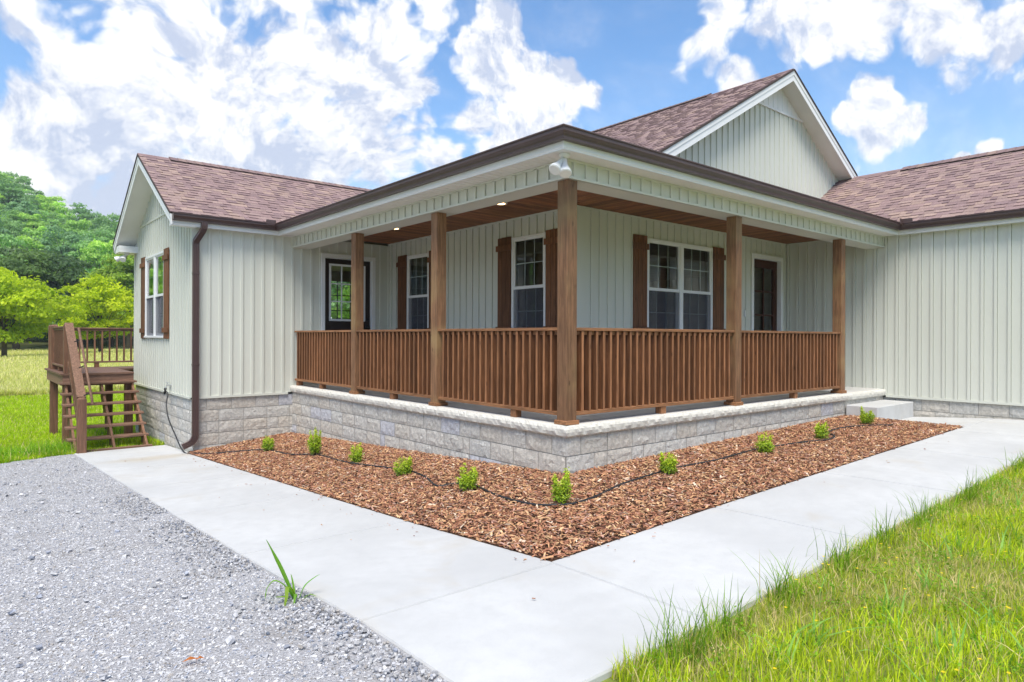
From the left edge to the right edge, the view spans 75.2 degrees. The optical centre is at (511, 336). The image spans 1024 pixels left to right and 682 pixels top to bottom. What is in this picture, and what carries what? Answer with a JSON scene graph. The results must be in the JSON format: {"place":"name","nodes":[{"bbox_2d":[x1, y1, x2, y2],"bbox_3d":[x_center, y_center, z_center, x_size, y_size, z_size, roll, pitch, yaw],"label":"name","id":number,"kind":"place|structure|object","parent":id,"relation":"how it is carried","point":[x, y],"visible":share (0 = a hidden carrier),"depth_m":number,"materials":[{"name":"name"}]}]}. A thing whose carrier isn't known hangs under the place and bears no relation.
{"place":"outdoors","nodes":[
{"label":"outdoors","id":0,"kind":"place"},
{"bbox_2d":[0,346,135,396],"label":"hay grass","id":1,"kind":"structure","parent":0,"point":[23,372],"depth_m":39.81,"materials":[{"name":"plant"}]},
{"bbox_2d":[0,389,163,463],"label":"mown grass","id":2,"kind":"structure","parent":0,"point":[22,440],"depth_m":14.68,"materials":[{"name":"green plant"}]},
{"bbox_2d":[0,454,447,681],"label":"gravel driveway","id":3,"kind":"structure","parent":0,"point":[210,661],"depth_m":3.68,"materials":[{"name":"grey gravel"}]},
{"bbox_2d":[183,656,202,661],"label":"dead leaf","id":4,"kind":"object","parent":3,"relation":"on","point":[190,658],"visible":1,"depth_m":2.93,"materials":[{"name":"brown plant"}]},
{"bbox_2d":[265,540,319,605],"bbox_3d":[-1.248,1.325,3.723,0.310,0.350,0.140,0,0,1],"label":"weed","id":5,"kind":"object","parent":3,"relation":"on","point":[290,590],"visible":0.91,"depth_m":3.77,"materials":[{"name":"green plant"}]},
{"bbox_2d":[0,336,1023,681],"bbox_3d":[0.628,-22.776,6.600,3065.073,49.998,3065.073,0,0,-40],"label":"ground","id":6,"kind":"structure","parent":0,"point":[120,344],"depth_m":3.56,"materials":[{"name":"green plant"}]},
{"bbox_2d":[0,210,10,233],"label":"hillside tree","id":7,"kind":"object","parent":6,"relation":"on","point":[3,230],"visible":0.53,"depth_m":135.69,"materials":[{"name":"green plant"}]},
{"bbox_2d":[0,173,25,188],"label":"hillside tree","id":8,"kind":"object","parent":6,"relation":"on","point":[11,177],"visible":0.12,"depth_m":205.95,"materials":[{"name":"green plant"}]},
{"bbox_2d":[0,254,27,348],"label":"hillside tree","id":9,"kind":"object","parent":6,"relation":"on","point":[11,277],"visible":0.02,"depth_m":93.73,"materials":[{"name":"green plant"}]},
{"bbox_2d":[0,234,28,252],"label":"hillside tree","id":10,"kind":"object","parent":6,"relation":"on","point":[8,239],"visible":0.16,"depth_m":117.70,"materials":[{"name":"green plant"}]},
{"bbox_2d":[0,176,30,213],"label":"hillside tree","id":11,"kind":"object","parent":6,"relation":"on","point":[12,191],"visible":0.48,"depth_m":175.11,"materials":[{"name":"green plant"}]},
{"bbox_2d":[1,209,29,232],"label":"hillside tree","id":12,"kind":"object","parent":6,"relation":"on","point":[9,214],"visible":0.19,"depth_m":162.95,"materials":[{"name":"green plant"}]},
{"bbox_2d":[0,244,32,319],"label":"leafy tree","id":13,"kind":"object","parent":6,"relation":"on","point":[10,250],"visible":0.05,"depth_m":86.19,"materials":[{"name":"green plant"}]},
{"bbox_2d":[4,186,33,213],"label":"hillside tree","id":14,"kind":"object","parent":6,"relation":"on","point":[30,198],"visible":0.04,"depth_m":185.56,"materials":[{"name":"green plant"}]},
{"bbox_2d":[0,217,40,248],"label":"hillside tree","id":15,"kind":"object","parent":6,"relation":"on","point":[13,227],"visible":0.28,"depth_m":141.51,"materials":[{"name":"green plant"}]},
{"bbox_2d":[0,171,44,198],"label":"hillside tree","id":16,"kind":"object","parent":6,"relation":"on","point":[23,180],"visible":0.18,"depth_m":209.25,"materials":[{"name":"green plant"}]},
{"bbox_2d":[1,235,43,253],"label":"hillside tree","id":17,"kind":"object","parent":6,"relation":"on","point":[32,243],"visible":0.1,"depth_m":133.87,"materials":[{"name":"green plant"}]},
{"bbox_2d":[0,200,50,222],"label":"hillside tree","id":18,"kind":"object","parent":6,"relation":"on","point":[15,205],"visible":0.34,"depth_m":167.46,"materials":[{"name":"green plant"}]},
{"bbox_2d":[20,189,39,209],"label":"hillside tree","id":19,"kind":"object","parent":6,"relation":"on","point":[33,197],"visible":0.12,"depth_m":193.67,"materials":[{"name":"green plant"}]},
{"bbox_2d":[15,212,53,242],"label":"hillside tree","id":20,"kind":"object","parent":6,"relation":"on","point":[32,223],"visible":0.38,"depth_m":162.56,"materials":[{"name":"green plant"}]},
{"bbox_2d":[0,249,75,349],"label":"leafy tree","id":21,"kind":"object","parent":6,"relation":"on","point":[36,263],"visible":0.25,"depth_m":82.62,"materials":[{"name":"green plant"}]},
{"bbox_2d":[17,210,59,232],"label":"hillside tree","id":22,"kind":"object","parent":6,"relation":"on","point":[43,213],"visible":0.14,"depth_m":172.69,"materials":[{"name":"green plant"}]},
{"bbox_2d":[35,205,50,212],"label":"hillside tree","id":23,"kind":"object","parent":6,"relation":"on","point":[43,208],"visible":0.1,"depth_m":196.73,"materials":[{"name":"green plant"}]},
{"bbox_2d":[21,226,68,250],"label":"hillside tree","id":24,"kind":"object","parent":6,"relation":"on","point":[35,232],"visible":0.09,"depth_m":149.31,"materials":[{"name":"green plant"}]},
{"bbox_2d":[0,267,90,356],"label":"bright tree","id":25,"kind":"object","parent":6,"relation":"on","point":[37,317],"visible":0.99,"depth_m":59.89,"materials":[{"name":"green plant"}]},
{"bbox_2d":[32,194,64,211],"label":"hillside tree","id":26,"kind":"object","parent":6,"relation":"on","point":[43,199],"visible":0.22,"depth_m":204.31,"materials":[{"name":"green plant"}]},
{"bbox_2d":[24,201,80,226],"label":"hillside tree","id":27,"kind":"object","parent":6,"relation":"on","point":[58,209],"visible":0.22,"depth_m":190.63,"materials":[{"name":"green plant"}]},
{"bbox_2d":[47,211,67,232],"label":"hillside tree","id":28,"kind":"object","parent":6,"relation":"on","point":[53,216],"visible":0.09,"depth_m":183.34,"materials":[{"name":"green plant"}]},
{"bbox_2d":[8,247,112,340],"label":"leafy tree","id":29,"kind":"object","parent":6,"relation":"on","point":[60,266],"visible":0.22,"depth_m":86.62,"materials":[{"name":"green plant"}]},
{"bbox_2d":[37,224,83,260],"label":"hillside tree","id":30,"kind":"object","parent":6,"relation":"on","point":[74,237],"visible":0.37,"depth_m":143.62,"materials":[{"name":"green plant"}]},
{"bbox_2d":[52,233,69,245],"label":"hillside tree","id":31,"kind":"object","parent":6,"relation":"on","point":[62,242],"visible":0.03,"depth_m":160.18,"materials":[{"name":"green plant"}]},
{"bbox_2d":[56,218,91,242],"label":"hillside tree","id":32,"kind":"object","parent":6,"relation":"on","point":[81,225],"visible":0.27,"depth_m":169.93,"materials":[{"name":"green plant"}]},
{"bbox_2d":[63,202,99,229],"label":"hillside tree","id":33,"kind":"object","parent":6,"relation":"on","point":[83,212],"visible":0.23,"depth_m":197.40,"materials":[{"name":"green plant"}]},
{"bbox_2d":[68,234,101,261],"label":"hillside tree","id":34,"kind":"object","parent":6,"relation":"on","point":[85,238],"visible":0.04,"depth_m":152.61,"materials":[{"name":"green plant"}]},
{"bbox_2d":[49,268,123,346],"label":"leafy tree","id":35,"kind":"object","parent":6,"relation":"on","point":[65,318],"visible":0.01,"depth_m":94.41,"materials":[{"name":"green plant"}]},
{"bbox_2d":[65,240,111,266],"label":"hillside tree","id":36,"kind":"object","parent":6,"relation":"on","point":[78,246],"visible":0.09,"depth_m":138.16,"materials":[{"name":"green plant"}]},
{"bbox_2d":[53,273,133,351],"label":"bright tree","id":37,"kind":"object","parent":6,"relation":"on","point":[112,304],"visible":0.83,"depth_m":68.52,"materials":[{"name":"green plant"}]},
{"bbox_2d":[80,211,106,232],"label":"hillside tree","id":38,"kind":"object","parent":6,"relation":"on","point":[93,215],"visible":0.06,"depth_m":202.86,"materials":[{"name":"green plant"}]},
{"bbox_2d":[77,228,114,241],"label":"hillside tree","id":39,"kind":"object","parent":6,"relation":"on","point":[103,233],"visible":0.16,"depth_m":163.25,"materials":[{"name":"green plant"}]},
{"bbox_2d":[76,238,117,271],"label":"hillside tree","id":40,"kind":"object","parent":6,"relation":"on","point":[90,254],"visible":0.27,"depth_m":134.52,"materials":[{"name":"green plant"}]},
{"bbox_2d":[44,323,152,453],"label":"wooden deck","id":41,"kind":"structure","parent":6,"relation":"on","point":[69,373],"depth_m":12.63,"materials":[{"name":"brown wood"}]},
{"bbox_2d":[70,253,133,348],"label":"leafy tree","id":42,"kind":"object","parent":6,"relation":"on","point":[123,273],"visible":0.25,"depth_m":88.07,"materials":[{"name":"green plant"}]},
{"bbox_2d":[86,213,119,240],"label":"hillside tree","id":43,"kind":"object","parent":6,"relation":"on","point":[97,220],"visible":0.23,"depth_m":181.64,"materials":[{"name":"green plant"}]},
{"bbox_2d":[87,324,123,346],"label":"hillside tree","id":44,"kind":"object","parent":6,"relation":"on","point":[112,341],"depth_m":102.02,"materials":[{"name":"green plant"}]},
{"bbox_2d":[331,281,349,311],"bbox_3d":[-19.728,-3.871,63.731,8.216,12.399,10.536,0,0,27],"label":"hillside tree","id":45,"kind":"object","parent":6,"relation":"on","point":[334,304],"visible":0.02,"depth_m":64.78,"materials":[{"name":"green plant"}]},
{"bbox_2d":[331,282,349,318],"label":"hillside tree","id":46,"kind":"object","parent":6,"relation":"on","point":[346,292],"visible":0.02,"depth_m":66.81,"materials":[{"name":"green plant"}]},
{"bbox_2d":[331,281,349,318],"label":"hillside tree","id":47,"kind":"object","parent":6,"relation":"on","point":[335,308],"visible":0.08,"depth_m":67.80,"materials":[{"name":"green plant"}]},
{"bbox_2d":[113,68,1023,473],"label":"house","id":48,"kind":"structure","parent":6,"relation":"on","point":[755,256],"depth_m":10.73,"materials":[{"name":"plastic"}]},
{"bbox_2d":[114,253,128,261],"bbox_3d":[-8.287,-1.678,14.083,0.286,0.204,0.278,0,0,-13],"label":"flood light","id":49,"kind":"object","parent":48,"relation":"attached to","point":[122,258],"visible":1,"depth_m":14.09,"materials":[{"name":"white plastic"}]},
{"bbox_2d":[144,251,163,337],"bbox_3d":[-6.922,-0.794,12.927,0.105,1.620,1.600,0,0,-40],"label":"window","id":50,"kind":"structure","parent":48,"relation":"in","point":[153,263],"depth_m":12.88,"materials":[{"name":"white plastic"}]},
{"bbox_2d":[325,258,369,329],"bbox_3d":[-3.158,-0.389,12.758,0.962,2.176,0.107,0,0,-40],"label":"door","id":51,"kind":"structure","parent":48,"relation":"in","point":[330,324],"depth_m":12.69,"materials":[{"name":"paint"}]},
{"bbox_2d":[407,252,428,328],"bbox_3d":[-1.739,-0.760,12.436,0.105,1.570,0.805,0,0,-40],"label":"window","id":52,"kind":"structure","parent":48,"relation":"in","point":[417,305],"depth_m":12.48,"materials":[{"name":"white plastic"}]},
{"bbox_2d":[511,232,545,327],"bbox_3d":[0.265,-0.753,10.053,0.105,1.570,0.815,0,0,-40],"label":"window","id":53,"kind":"structure","parent":48,"relation":"in","point":[528,303],"depth_m":10.07,"materials":[{"name":"white plastic"}]},
{"bbox_2d":[549,153,571,177],"bbox_3d":[0.481,-1.657,6.404,0.260,0.246,0.203,0,0,-40],"label":"flood light","id":54,"kind":"object","parent":48,"relation":"attached to","point":[561,167],"visible":1,"depth_m":6.37,"materials":[{"name":"white plastic"}]},
{"bbox_2d":[647,238,712,329],"bbox_3d":[2.738,-0.744,10.844,1.807,1.570,0.105,0,0,-40],"label":"window","id":55,"kind":"structure","parent":48,"relation":"in","point":[678,308],"depth_m":10.80,"materials":[{"name":"white plastic"}]},
{"bbox_2d":[754,259,776,330],"bbox_3d":[4.767,-0.364,12.643,0.972,2.186,0.045,0,0,-40],"label":"door","id":56,"kind":"structure","parent":48,"relation":"in","point":[764,264],"depth_m":12.86,"materials":[{"name":"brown wood"}]},
{"bbox_2d":[188,414,962,561],"bbox_3d":[0.563,1.584,10.175,8.120,0.676,8.680,0,0,-40],"label":"mulch bed","id":57,"kind":"object","parent":6,"relation":"on","point":[576,528],"visible":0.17,"depth_m":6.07,"materials":[{"name":"wood"}]},
{"bbox_2d":[261,435,275,450],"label":"boxwood shrub","id":58,"kind":"object","parent":57,"relation":"on","point":[267,442],"visible":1,"depth_m":10.06,"materials":[{"name":"green plant"}]},
{"bbox_2d":[305,427,321,454],"bbox_3d":[-2.746,1.455,9.263,0.243,0.428,0.204,0,0,-40],"label":"boxwood shrub","id":59,"kind":"object","parent":57,"relation":"on","point":[315,446],"visible":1,"depth_m":9.24,"materials":[{"name":"green plant"}]},
{"bbox_2d":[348,442,365,461],"bbox_3d":[-1.959,1.471,8.419,0.189,0.268,0.216,0,0,26],"label":"boxwood shrub","id":60,"kind":"object","parent":57,"relation":"on","point":[356,456],"visible":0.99,"depth_m":8.38,"materials":[{"name":"green plant"}]},
{"bbox_2d":[393,456,414,474],"bbox_3d":[-1.209,1.436,7.418,0.266,0.227,0.223,0,0,-40],"label":"boxwood shrub","id":61,"kind":"object","parent":57,"relation":"on","point":[406,468],"visible":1,"depth_m":7.38,"materials":[{"name":"green plant"}]},
{"bbox_2d":[455,463,478,490],"bbox_3d":[-0.427,1.342,6.375,0.234,0.293,0.240,0,0,-7],"label":"boxwood shrub","id":62,"kind":"object","parent":57,"relation":"on","point":[469,480],"visible":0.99,"depth_m":6.35,"materials":[{"name":"green plant"}]},
{"bbox_2d":[163,388,892,506],"bbox_3d":[-0.897,1.429,8.282,11.919,1.006,4.986,0,0,12],"label":"garden hose","id":63,"kind":"object","parent":57,"relation":"on","point":[529,503],"visible":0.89,"depth_m":7.33,"materials":[{"name":"black rubber"}]},
{"bbox_2d":[549,467,574,502],"bbox_3d":[0.415,1.250,5.542,0.200,0.322,0.196,0,0,-40],"label":"boxwood shrub","id":64,"kind":"object","parent":57,"relation":"on","point":[562,492],"visible":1,"depth_m":5.51,"materials":[{"name":"green plant"}]},
{"bbox_2d":[657,452,677,474],"bbox_3d":[1.540,1.248,6.570,0.194,0.253,0.232,0,0,-40],"label":"boxwood shrub","id":65,"kind":"object","parent":57,"relation":"on","point":[668,463],"visible":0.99,"depth_m":6.54,"materials":[{"name":"green plant"}]},
{"bbox_2d":[754,431,775,452],"bbox_3d":[2.888,1.212,7.614,0.230,0.257,0.212,0,0,10],"label":"boxwood shrub","id":66,"kind":"object","parent":57,"relation":"on","point":[764,445],"visible":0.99,"depth_m":7.59,"materials":[{"name":"green plant"}]},
{"bbox_2d":[813,421,829,438],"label":"boxwood shrub","id":67,"kind":"object","parent":57,"relation":"on","point":[819,432],"visible":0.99,"depth_m":8.42,"materials":[{"name":"green plant"}]},
{"bbox_2d":[859,406,875,423],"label":"boxwood shrub","id":68,"kind":"object","parent":57,"relation":"on","point":[865,419],"visible":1,"depth_m":9.61,"materials":[{"name":"green plant"}]},
{"bbox_2d":[773,470,1011,673],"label":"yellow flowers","id":69,"kind":"object","parent":6,"relation":"on","point":[905,588],"visible":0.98,"depth_m":3.26,"materials":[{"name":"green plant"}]},
{"bbox_2d":[0,0,1023,317],"label":"sky","id":70,"kind":"structure","parent":0,"point":[368,94],"materials":[{"name":"blue"}]},
{"bbox_2d":[74,417,1023,681],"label":"concrete walk","id":71,"kind":"structure","parent":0,"point":[448,607],"depth_m":4.41,"materials":[{"name":"grey concrete"}]},
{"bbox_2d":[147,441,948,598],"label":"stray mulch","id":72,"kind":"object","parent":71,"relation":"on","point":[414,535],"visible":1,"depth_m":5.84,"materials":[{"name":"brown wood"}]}
]}

